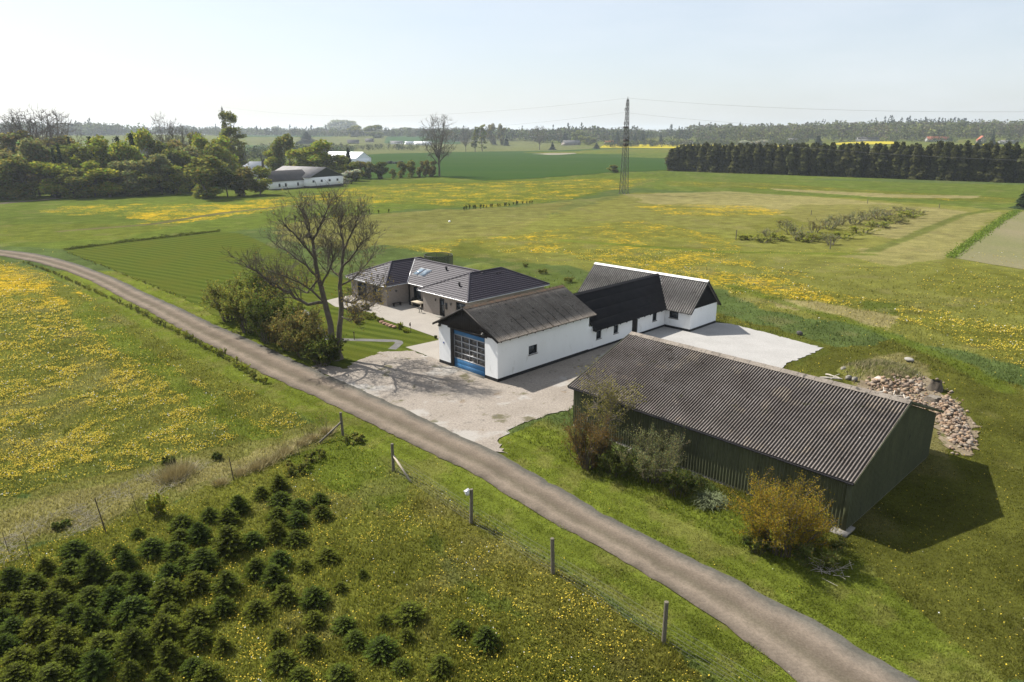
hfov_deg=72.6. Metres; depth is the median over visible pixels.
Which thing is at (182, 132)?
bare tree
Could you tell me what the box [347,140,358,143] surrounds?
farmhouse
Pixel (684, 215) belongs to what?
ground
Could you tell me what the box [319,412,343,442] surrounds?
fence post
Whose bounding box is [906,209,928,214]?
young bush
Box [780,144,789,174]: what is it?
spruce tree
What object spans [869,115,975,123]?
woodland
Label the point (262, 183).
broadleaf tree
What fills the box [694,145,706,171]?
spruce tree
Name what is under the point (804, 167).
spruce tree
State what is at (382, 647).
young fir
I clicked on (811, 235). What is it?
young bush
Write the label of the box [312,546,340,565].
young fir
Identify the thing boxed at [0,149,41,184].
broadleaf tree
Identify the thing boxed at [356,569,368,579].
young fir
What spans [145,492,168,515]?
weed clump
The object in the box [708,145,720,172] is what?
spruce tree
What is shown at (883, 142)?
rapeseed field
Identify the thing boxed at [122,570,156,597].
young fir
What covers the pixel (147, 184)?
broadleaf tree
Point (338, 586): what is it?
young fir
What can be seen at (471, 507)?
fence post
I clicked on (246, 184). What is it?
broadleaf tree
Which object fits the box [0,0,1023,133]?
sky
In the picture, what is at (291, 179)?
barn
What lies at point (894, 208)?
young bush
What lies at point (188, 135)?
broadleaf tree
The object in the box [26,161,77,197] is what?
broadleaf tree
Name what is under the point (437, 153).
bare tree
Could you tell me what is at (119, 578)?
young fir
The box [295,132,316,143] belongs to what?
conifer
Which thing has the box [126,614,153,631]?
young fir
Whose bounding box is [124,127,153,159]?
broadleaf tree
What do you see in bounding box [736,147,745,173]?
spruce tree
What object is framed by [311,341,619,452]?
gravel yard
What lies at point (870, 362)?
dry grass
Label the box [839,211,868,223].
young bush
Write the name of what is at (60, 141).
broadleaf tree
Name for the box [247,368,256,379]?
hedge plant
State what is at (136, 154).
broadleaf tree
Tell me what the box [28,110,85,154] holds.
bare tree
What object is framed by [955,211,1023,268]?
ploughed field
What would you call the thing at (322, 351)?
shrub
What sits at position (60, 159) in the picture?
conifer
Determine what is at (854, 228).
young bush
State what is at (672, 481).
shrub
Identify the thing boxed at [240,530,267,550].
young fir
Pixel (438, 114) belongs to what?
power line
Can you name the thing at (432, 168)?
field tree
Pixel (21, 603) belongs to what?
young fir
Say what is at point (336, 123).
distant tree
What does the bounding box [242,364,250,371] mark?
hedge plant
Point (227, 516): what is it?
young fir
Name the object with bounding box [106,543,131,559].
young fir
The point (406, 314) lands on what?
terrace
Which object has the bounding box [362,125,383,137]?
distant tree
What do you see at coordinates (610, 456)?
shrub
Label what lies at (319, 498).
young fir
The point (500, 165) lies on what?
crop field
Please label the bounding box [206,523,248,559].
young fir
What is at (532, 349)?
window
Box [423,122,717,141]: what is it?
woodland
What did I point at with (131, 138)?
conifer
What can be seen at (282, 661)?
young fir
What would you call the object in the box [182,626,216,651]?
young fir
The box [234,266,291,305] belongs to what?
shrub
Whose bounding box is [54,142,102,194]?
broadleaf tree
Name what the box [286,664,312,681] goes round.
young fir
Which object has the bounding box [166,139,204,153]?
broadleaf tree
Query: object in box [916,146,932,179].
spruce tree
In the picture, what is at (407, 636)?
young fir
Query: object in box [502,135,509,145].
conifer
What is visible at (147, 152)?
bare tree
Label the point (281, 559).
young fir
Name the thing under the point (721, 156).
spruce tree
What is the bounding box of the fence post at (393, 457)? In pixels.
[391,443,410,481]
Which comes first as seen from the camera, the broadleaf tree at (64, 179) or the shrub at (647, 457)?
the shrub at (647, 457)
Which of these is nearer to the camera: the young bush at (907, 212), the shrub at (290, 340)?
the shrub at (290, 340)
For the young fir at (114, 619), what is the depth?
29.27 m
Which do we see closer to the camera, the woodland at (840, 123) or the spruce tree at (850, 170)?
the spruce tree at (850, 170)
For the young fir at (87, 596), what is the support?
on the ground at (684, 215)
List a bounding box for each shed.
[404,141,413,144]
[414,141,431,144]
[567,331,943,530]
[997,140,1016,143]
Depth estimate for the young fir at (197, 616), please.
29.31 m
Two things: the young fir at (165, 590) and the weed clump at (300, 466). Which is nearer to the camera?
the young fir at (165, 590)
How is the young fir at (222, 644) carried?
on the ground at (684, 215)
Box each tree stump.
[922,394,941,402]
[926,379,942,392]
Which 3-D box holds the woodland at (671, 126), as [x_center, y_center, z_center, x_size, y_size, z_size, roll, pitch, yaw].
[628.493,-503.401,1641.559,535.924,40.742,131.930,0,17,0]
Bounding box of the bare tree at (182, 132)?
[163,123,191,145]
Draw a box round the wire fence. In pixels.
[394,456,762,681]
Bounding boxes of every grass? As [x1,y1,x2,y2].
[146,423,340,486]
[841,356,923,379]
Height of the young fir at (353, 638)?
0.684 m
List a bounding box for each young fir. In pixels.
[0,566,30,592]
[0,591,17,610]
[0,607,16,627]
[0,614,27,639]
[0,633,24,657]
[0,644,40,675]
[0,660,38,681]
[4,588,40,616]
[14,613,57,647]
[15,572,50,593]
[27,660,80,681]
[30,642,55,664]
[31,588,74,617]
[32,556,58,576]
[43,622,88,660]
[47,574,82,597]
[48,643,84,674]
[51,557,83,578]
[52,601,87,628]
[53,538,96,564]
[71,548,117,589]
[71,585,104,608]
[73,647,119,681]
[75,607,110,637]
[78,629,122,662]
[95,585,129,615]
[103,570,130,590]
[105,593,155,630]
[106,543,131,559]
[106,614,124,633]
[109,625,161,670]
[114,549,141,571]
[117,659,145,681]
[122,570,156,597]
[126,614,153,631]
[127,527,146,539]
[134,536,169,561]
[145,576,188,609]
[145,612,187,648]
[145,666,173,681]
[148,638,188,671]
[152,562,184,581]
[155,600,183,620]
[160,540,192,563]
[164,512,196,530]
[166,527,188,543]
[174,555,191,572]
[176,604,218,635]
[177,655,205,680]
[178,570,212,596]
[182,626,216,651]
[183,521,213,546]
[184,546,224,574]
[190,660,224,681]
[197,507,220,522]
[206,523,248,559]
[207,569,246,597]
[208,594,237,619]
[211,635,233,655]
[212,507,242,527]
[225,494,252,515]
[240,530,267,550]
[240,598,274,622]
[242,557,269,581]
[250,486,271,500]
[258,562,289,589]
[262,519,288,544]
[263,506,289,523]
[263,646,299,677]
[265,490,293,509]
[266,549,295,567]
[266,582,299,608]
[266,628,289,648]
[267,474,291,491]
[282,529,310,548]
[284,510,310,528]
[286,498,312,512]
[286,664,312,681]
[294,558,314,574]
[296,632,324,656]
[297,584,331,611]
[299,609,328,630]
[309,492,330,508]
[309,504,332,521]
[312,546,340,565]
[323,661,355,681]
[329,614,358,635]
[331,580,349,593]
[342,628,367,652]
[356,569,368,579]
[361,633,401,665]
[374,613,393,630]
[390,600,426,628]
[390,657,412,676]
[397,626,417,646]
[426,653,453,680]
[448,618,471,636]
[470,625,502,656]
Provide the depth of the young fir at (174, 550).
34.07 m
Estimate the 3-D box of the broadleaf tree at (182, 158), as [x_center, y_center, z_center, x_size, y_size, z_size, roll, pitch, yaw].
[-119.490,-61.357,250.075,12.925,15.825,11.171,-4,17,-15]
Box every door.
[440,298,444,315]
[450,328,484,375]
[632,319,636,331]
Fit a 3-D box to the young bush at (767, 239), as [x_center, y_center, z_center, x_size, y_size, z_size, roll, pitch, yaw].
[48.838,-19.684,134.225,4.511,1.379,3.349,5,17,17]
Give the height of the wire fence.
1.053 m
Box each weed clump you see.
[51,518,72,529]
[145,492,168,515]
[161,455,175,464]
[211,451,222,459]
[284,457,309,477]
[303,448,326,462]
[342,431,365,443]
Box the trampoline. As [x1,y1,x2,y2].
[424,252,452,264]
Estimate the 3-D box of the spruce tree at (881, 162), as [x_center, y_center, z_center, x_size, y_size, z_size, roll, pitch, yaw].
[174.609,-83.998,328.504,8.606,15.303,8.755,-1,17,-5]
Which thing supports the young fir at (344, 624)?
on the ground at (684, 215)
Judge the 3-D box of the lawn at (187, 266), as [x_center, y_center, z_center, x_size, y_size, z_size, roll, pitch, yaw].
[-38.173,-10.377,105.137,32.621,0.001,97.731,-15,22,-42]
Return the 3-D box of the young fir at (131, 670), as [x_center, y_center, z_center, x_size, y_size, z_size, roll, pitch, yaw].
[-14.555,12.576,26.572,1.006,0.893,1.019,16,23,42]
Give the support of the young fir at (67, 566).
on the ground at (684, 215)
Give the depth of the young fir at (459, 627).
29.05 m
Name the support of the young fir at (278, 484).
on the ground at (684, 215)
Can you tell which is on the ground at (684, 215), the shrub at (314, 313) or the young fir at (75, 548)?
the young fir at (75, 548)
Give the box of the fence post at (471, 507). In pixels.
[469,488,472,523]
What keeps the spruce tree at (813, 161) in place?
on the ground at (684, 215)
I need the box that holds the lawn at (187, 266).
[64,232,437,367]
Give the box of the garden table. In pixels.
[411,300,422,306]
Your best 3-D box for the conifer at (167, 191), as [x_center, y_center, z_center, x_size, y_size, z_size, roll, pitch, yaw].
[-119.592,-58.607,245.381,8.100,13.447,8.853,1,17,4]
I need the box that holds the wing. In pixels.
[573,273,666,351]
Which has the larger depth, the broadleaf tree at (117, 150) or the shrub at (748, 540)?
the broadleaf tree at (117, 150)
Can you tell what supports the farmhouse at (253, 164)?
on the ground at (684, 215)
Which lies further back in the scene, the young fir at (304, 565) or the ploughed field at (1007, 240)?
the ploughed field at (1007, 240)
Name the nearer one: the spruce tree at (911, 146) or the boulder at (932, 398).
the boulder at (932, 398)
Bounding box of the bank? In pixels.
[463,263,499,269]
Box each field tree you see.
[357,161,370,178]
[363,161,376,178]
[373,161,389,178]
[389,168,396,177]
[396,161,406,177]
[406,160,415,176]
[415,167,421,176]
[418,160,429,176]
[425,161,436,175]
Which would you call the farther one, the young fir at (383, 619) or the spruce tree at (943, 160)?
the spruce tree at (943, 160)
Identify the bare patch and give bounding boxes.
[542,153,574,154]
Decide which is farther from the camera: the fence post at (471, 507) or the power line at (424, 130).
the power line at (424, 130)
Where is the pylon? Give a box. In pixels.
[619,99,628,193]
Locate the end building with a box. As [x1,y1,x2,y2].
[578,262,721,331]
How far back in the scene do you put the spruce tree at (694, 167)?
384.67 m
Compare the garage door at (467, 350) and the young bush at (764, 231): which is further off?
the young bush at (764, 231)
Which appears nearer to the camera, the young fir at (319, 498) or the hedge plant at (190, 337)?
the young fir at (319, 498)
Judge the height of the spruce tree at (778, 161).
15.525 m
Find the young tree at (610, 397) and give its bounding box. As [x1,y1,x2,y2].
[576,357,646,440]
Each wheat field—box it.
[245,145,352,152]
[247,135,331,136]
[384,136,460,143]
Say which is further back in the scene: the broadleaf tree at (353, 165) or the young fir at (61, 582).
the broadleaf tree at (353, 165)
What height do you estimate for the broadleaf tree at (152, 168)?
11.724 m
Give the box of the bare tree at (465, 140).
[459,127,471,149]
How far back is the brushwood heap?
33.15 m
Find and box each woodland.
[0,118,144,135]
[108,139,353,160]
[116,125,346,135]
[174,124,452,136]
[244,142,447,150]
[340,125,688,132]
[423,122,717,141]
[603,134,806,146]
[667,119,878,134]
[686,119,1023,130]
[704,119,1023,141]
[839,135,1023,143]
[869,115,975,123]
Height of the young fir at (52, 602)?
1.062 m
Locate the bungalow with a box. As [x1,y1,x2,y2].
[345,257,549,317]
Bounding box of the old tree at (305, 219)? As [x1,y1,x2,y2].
[221,179,399,360]
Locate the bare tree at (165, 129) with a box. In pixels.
[145,113,185,149]
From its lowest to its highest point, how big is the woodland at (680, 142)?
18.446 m
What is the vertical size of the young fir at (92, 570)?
1.658 m
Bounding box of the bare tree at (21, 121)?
[0,117,34,148]
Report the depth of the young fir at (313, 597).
30.59 m
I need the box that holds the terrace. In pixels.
[327,286,439,359]
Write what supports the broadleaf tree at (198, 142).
on the ground at (684, 215)
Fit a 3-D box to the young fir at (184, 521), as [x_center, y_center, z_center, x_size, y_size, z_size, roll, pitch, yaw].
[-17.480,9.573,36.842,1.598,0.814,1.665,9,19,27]
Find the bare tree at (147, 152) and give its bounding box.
[143,132,161,157]
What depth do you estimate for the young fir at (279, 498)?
39.01 m
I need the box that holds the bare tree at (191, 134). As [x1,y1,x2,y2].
[180,126,207,146]
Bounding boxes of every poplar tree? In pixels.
[218,110,244,160]
[227,133,248,166]
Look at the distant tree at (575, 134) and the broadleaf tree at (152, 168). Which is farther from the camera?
the distant tree at (575, 134)
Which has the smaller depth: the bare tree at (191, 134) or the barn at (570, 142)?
the bare tree at (191, 134)
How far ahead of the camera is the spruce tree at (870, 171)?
330.34 m
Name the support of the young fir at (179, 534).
on the ground at (684, 215)
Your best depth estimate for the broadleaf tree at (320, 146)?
307.31 m
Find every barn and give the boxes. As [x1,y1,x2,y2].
[256,169,304,189]
[275,166,343,187]
[561,140,580,144]
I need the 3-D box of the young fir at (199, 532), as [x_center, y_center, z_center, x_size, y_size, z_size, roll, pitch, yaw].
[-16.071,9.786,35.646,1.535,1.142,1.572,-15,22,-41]
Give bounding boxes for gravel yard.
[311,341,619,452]
[643,321,821,367]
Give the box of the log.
[820,376,841,379]
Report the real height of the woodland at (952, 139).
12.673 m
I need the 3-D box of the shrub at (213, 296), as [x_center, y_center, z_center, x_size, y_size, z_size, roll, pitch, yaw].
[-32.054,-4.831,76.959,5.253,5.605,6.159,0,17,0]
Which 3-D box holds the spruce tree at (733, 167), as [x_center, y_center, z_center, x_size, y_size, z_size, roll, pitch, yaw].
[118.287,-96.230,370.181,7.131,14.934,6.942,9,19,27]
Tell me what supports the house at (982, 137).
on the ground at (684, 215)
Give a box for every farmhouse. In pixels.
[243,161,268,176]
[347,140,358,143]
[924,137,948,141]
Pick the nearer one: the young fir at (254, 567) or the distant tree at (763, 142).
the young fir at (254, 567)
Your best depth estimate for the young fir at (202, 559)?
33.15 m
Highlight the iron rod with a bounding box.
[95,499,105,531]
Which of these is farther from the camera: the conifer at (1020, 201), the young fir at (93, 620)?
the conifer at (1020, 201)
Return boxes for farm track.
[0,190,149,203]
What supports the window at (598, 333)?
in the wing
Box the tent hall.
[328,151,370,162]
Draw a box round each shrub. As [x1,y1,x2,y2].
[198,270,248,321]
[216,281,274,332]
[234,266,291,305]
[243,291,293,343]
[255,294,305,326]
[260,306,308,350]
[277,315,327,359]
[282,300,324,327]
[299,330,348,366]
[342,169,360,183]
[560,405,622,472]
[594,444,640,479]
[606,165,617,172]
[614,422,689,484]
[654,465,710,497]
[716,466,841,557]
[741,526,774,553]
[783,528,849,570]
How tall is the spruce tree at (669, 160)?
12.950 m
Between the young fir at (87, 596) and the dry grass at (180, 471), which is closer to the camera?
the young fir at (87, 596)
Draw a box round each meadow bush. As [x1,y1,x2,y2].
[537,268,547,273]
[564,275,575,282]
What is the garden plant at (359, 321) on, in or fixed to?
on the lawn at (187, 266)
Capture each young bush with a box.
[734,233,762,239]
[753,236,777,242]
[756,228,780,235]
[762,232,793,240]
[776,219,791,224]
[777,221,808,234]
[791,229,811,240]
[797,232,823,241]
[804,218,826,232]
[818,215,844,229]
[819,232,840,244]
[828,215,849,224]
[831,231,860,238]
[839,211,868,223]
[846,225,882,233]
[857,209,880,220]
[864,206,891,218]
[864,220,893,227]
[868,216,909,223]
[879,209,897,214]
[888,210,925,217]
[891,206,916,210]
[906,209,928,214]
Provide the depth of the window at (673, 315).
74.50 m
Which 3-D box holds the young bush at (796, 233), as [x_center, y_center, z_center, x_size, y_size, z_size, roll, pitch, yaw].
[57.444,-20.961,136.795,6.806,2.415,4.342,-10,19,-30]
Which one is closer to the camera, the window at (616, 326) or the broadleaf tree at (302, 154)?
the window at (616, 326)
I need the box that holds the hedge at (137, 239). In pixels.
[63,229,219,249]
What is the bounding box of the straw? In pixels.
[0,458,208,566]
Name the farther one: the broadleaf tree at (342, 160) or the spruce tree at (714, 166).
the spruce tree at (714, 166)
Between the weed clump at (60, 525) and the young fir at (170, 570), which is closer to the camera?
the young fir at (170, 570)
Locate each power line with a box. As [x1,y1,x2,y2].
[227,98,624,115]
[241,126,623,142]
[243,112,624,131]
[624,126,1002,159]
[632,98,934,111]
[633,113,1002,133]
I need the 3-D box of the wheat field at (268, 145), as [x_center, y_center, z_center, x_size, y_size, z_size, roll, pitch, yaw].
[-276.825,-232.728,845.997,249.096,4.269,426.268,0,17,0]
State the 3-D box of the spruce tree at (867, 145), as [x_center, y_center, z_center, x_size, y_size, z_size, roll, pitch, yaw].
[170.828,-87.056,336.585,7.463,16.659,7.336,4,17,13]
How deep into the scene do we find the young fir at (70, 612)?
29.37 m
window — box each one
[358,282,366,296]
[373,286,381,301]
[414,286,420,298]
[456,302,464,309]
[528,344,537,355]
[596,330,601,339]
[613,325,618,334]
[668,311,677,319]
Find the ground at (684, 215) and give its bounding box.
[0,133,1023,681]
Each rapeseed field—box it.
[600,144,783,147]
[836,141,893,144]
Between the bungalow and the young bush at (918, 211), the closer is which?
the bungalow
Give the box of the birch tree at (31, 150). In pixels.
[12,137,57,195]
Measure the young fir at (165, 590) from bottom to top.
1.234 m
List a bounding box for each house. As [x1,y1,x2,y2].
[390,141,402,143]
[856,136,879,141]
[976,136,985,142]
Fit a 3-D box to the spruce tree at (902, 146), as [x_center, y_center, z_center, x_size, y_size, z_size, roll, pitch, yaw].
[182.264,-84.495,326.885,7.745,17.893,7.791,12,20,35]
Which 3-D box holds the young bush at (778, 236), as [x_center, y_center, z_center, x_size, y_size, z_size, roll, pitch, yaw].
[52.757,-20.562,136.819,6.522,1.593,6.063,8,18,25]
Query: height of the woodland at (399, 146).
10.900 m
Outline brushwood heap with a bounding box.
[808,553,852,585]
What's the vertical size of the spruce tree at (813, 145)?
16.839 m
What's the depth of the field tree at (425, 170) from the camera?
337.68 m
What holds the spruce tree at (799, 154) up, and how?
on the ground at (684, 215)
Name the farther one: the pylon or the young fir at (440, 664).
the pylon
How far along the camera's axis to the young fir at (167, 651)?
27.23 m
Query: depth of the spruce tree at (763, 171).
362.46 m
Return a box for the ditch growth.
[944,209,1021,257]
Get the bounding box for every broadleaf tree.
[0,130,34,152]
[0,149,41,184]
[0,156,39,199]
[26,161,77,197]
[29,135,77,182]
[49,144,66,156]
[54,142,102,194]
[54,167,88,198]
[72,134,114,178]
[74,160,114,196]
[84,168,130,196]
[90,140,130,184]
[105,160,147,195]
[112,145,145,169]
[116,170,157,195]
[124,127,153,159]
[124,160,163,194]
[136,153,171,193]
[148,140,174,174]
[159,164,194,193]
[161,147,194,181]
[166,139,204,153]
[173,145,203,185]
[179,154,226,198]
[186,132,205,147]
[191,133,209,153]
[198,142,229,181]
[211,135,241,183]
[215,169,244,196]
[230,166,255,195]
[242,167,272,194]
[255,149,281,170]
[269,133,296,165]
[285,146,317,166]
[299,139,346,166]
[321,154,348,172]
[343,161,364,180]
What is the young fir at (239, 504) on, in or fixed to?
on the ground at (684, 215)
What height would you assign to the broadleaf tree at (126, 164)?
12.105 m
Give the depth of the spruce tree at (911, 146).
322.96 m
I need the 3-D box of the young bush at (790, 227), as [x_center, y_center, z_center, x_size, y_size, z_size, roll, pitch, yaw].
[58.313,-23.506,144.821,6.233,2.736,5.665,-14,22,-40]
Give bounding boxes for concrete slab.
[830,526,854,537]
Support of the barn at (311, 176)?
on the ground at (684, 215)
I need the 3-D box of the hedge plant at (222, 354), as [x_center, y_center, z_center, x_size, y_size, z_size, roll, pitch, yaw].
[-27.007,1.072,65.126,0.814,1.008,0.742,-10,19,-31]
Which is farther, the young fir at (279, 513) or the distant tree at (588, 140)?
the distant tree at (588, 140)
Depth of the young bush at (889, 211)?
179.14 m
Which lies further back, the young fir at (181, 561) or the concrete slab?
the concrete slab
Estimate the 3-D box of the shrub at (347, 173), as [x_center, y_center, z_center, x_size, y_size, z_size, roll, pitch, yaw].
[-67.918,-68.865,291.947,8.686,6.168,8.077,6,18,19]
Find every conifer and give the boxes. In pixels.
[50,147,60,196]
[55,143,63,162]
[85,136,93,155]
[127,133,152,190]
[163,155,181,193]
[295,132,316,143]
[345,147,352,177]
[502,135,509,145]
[560,132,567,142]
[613,130,619,143]
[815,136,822,144]
[988,132,995,144]
[1008,191,1023,208]
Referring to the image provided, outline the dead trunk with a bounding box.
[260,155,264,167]
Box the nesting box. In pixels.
[464,488,469,495]
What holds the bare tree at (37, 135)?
on the ground at (684, 215)
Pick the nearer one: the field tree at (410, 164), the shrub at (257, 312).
the shrub at (257, 312)
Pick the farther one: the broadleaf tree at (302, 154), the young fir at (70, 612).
the broadleaf tree at (302, 154)
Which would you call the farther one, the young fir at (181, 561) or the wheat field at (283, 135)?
the wheat field at (283, 135)
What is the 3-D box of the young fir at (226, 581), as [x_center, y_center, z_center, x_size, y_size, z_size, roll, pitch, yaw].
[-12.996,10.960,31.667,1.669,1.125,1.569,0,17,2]
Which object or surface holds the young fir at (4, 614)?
on the ground at (684, 215)
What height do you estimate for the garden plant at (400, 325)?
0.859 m
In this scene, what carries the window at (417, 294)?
in the bungalow
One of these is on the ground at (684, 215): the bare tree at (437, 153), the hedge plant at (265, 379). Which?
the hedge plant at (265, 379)
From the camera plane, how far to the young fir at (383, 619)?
29.44 m
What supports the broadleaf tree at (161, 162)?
on the ground at (684, 215)
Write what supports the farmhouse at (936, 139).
on the ground at (684, 215)
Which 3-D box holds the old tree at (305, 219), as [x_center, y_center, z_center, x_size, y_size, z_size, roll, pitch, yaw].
[-17.637,-6.172,62.519,15.785,16.898,9.467,0,17,0]
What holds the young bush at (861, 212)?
on the ground at (684, 215)
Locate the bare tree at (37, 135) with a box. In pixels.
[0,103,71,147]
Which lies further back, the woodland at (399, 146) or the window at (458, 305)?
the woodland at (399, 146)
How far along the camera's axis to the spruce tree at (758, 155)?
362.98 m
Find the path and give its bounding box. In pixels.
[343,338,402,348]
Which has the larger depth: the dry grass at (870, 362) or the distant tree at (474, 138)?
the distant tree at (474, 138)
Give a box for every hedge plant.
[185,333,193,340]
[213,346,221,355]
[218,348,226,356]
[230,356,238,363]
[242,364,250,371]
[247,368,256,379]
[259,375,267,382]
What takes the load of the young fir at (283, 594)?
on the ground at (684, 215)
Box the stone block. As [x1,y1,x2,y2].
[845,375,851,379]
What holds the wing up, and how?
on the ground at (684, 215)
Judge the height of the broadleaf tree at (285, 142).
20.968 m
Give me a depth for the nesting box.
36.75 m
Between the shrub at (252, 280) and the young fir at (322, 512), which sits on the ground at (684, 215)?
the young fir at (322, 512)
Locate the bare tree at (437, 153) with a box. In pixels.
[417,112,457,175]
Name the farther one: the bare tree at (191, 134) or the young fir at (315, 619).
the bare tree at (191, 134)
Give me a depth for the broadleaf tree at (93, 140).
240.52 m
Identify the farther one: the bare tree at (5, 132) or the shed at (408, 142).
the shed at (408, 142)
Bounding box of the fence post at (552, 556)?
[550,537,554,574]
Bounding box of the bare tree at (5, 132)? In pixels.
[0,120,24,149]
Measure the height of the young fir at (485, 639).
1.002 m
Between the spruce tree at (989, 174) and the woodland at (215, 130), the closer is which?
the spruce tree at (989, 174)
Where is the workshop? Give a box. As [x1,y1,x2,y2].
[432,285,596,381]
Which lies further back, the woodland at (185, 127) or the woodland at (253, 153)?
the woodland at (185, 127)
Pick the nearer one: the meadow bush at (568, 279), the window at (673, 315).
the window at (673, 315)
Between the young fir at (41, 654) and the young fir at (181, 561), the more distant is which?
the young fir at (181, 561)
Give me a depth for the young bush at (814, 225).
146.94 m
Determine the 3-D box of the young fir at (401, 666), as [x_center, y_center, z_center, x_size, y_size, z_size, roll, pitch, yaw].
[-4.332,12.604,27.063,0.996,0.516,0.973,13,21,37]
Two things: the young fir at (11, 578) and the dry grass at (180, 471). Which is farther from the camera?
the dry grass at (180, 471)
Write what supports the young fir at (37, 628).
on the ground at (684, 215)
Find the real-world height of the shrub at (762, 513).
4.159 m
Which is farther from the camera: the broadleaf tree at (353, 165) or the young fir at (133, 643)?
the broadleaf tree at (353, 165)
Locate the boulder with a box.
[904,357,913,360]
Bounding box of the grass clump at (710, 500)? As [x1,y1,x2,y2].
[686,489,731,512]
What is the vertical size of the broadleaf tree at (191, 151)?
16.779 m
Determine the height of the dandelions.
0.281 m
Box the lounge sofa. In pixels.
[409,297,422,306]
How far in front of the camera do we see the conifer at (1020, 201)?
194.61 m
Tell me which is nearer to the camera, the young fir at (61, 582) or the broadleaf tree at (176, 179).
the young fir at (61, 582)
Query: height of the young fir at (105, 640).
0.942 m
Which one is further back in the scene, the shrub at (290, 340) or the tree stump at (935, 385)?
the shrub at (290, 340)
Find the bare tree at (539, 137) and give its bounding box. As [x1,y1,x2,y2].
[532,126,548,149]
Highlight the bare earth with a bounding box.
[856,376,981,455]
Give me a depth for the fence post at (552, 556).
32.76 m
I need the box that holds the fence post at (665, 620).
[661,600,668,644]
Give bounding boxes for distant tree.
[326,119,348,129]
[341,121,361,128]
[347,125,361,136]
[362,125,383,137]
[471,127,478,151]
[478,124,486,150]
[486,123,495,143]
[496,123,505,144]
[571,130,584,140]
[580,136,597,144]
[736,140,755,146]
[750,140,768,144]
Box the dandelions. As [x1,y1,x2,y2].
[0,249,1023,681]
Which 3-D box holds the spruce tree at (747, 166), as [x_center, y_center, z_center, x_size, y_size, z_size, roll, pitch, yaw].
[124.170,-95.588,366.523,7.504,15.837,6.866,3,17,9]
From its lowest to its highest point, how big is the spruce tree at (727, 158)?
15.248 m
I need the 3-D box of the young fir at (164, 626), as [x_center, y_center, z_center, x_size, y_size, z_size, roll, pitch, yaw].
[-14.312,11.808,28.597,1.768,1.269,1.747,12,20,35]
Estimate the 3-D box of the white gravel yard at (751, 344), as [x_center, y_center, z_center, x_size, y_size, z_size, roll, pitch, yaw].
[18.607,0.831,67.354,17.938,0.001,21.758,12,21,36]
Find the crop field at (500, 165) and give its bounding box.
[354,148,669,179]
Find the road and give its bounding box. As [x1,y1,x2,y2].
[0,250,919,681]
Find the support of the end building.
on the ground at (684, 215)
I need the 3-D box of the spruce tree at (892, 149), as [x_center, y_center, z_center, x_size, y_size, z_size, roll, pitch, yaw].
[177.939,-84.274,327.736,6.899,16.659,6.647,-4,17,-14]
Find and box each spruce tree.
[664,148,675,170]
[670,146,680,170]
[677,144,686,170]
[683,143,695,171]
[688,146,699,171]
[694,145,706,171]
[703,145,714,171]
[704,142,709,165]
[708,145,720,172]
[718,145,725,172]
[723,145,732,172]
[727,146,739,172]
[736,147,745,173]
[742,144,752,173]
[749,142,764,173]
[759,147,768,173]
[762,145,774,173]
[772,143,777,173]
[772,145,783,174]
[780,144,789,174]
[785,143,799,174]
[794,144,803,174]
[797,144,811,175]
[808,143,815,174]
[808,146,819,175]
[815,143,828,175]
[820,145,835,176]
[832,145,844,176]
[838,143,851,176]
[844,142,860,177]
[853,144,867,177]
[862,143,869,176]
[864,146,879,177]
[873,146,889,177]
[883,144,896,177]
[888,148,902,178]
[896,145,912,178]
[897,141,905,151]
[906,144,922,179]
[909,144,914,164]
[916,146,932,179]
[927,141,943,179]
[934,143,950,180]
[943,144,960,180]
[955,143,971,180]
[963,143,982,181]
[971,143,990,181]
[982,144,999,181]
[990,143,1012,182]
[1006,142,1020,182]
[1014,147,1023,182]
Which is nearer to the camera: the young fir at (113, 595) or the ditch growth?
the young fir at (113, 595)
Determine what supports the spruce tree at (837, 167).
on the ground at (684, 215)
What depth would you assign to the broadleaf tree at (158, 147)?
264.27 m
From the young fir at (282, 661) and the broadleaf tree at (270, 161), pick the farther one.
the broadleaf tree at (270, 161)
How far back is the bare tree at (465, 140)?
817.44 m
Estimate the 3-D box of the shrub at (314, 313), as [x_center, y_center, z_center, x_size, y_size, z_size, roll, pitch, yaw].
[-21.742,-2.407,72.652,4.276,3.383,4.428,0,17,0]
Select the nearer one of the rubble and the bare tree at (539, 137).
the rubble
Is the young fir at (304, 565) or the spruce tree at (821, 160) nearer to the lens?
the young fir at (304, 565)
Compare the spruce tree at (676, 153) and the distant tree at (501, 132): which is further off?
the distant tree at (501, 132)
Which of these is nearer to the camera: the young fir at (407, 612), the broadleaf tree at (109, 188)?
the young fir at (407, 612)
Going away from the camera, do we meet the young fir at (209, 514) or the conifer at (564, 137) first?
the young fir at (209, 514)
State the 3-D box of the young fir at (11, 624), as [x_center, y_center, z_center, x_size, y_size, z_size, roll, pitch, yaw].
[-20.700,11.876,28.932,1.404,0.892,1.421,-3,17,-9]
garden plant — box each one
[353,317,363,323]
[362,312,377,318]
[397,322,404,328]
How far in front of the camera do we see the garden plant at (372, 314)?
78.58 m
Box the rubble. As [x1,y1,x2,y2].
[854,372,977,454]

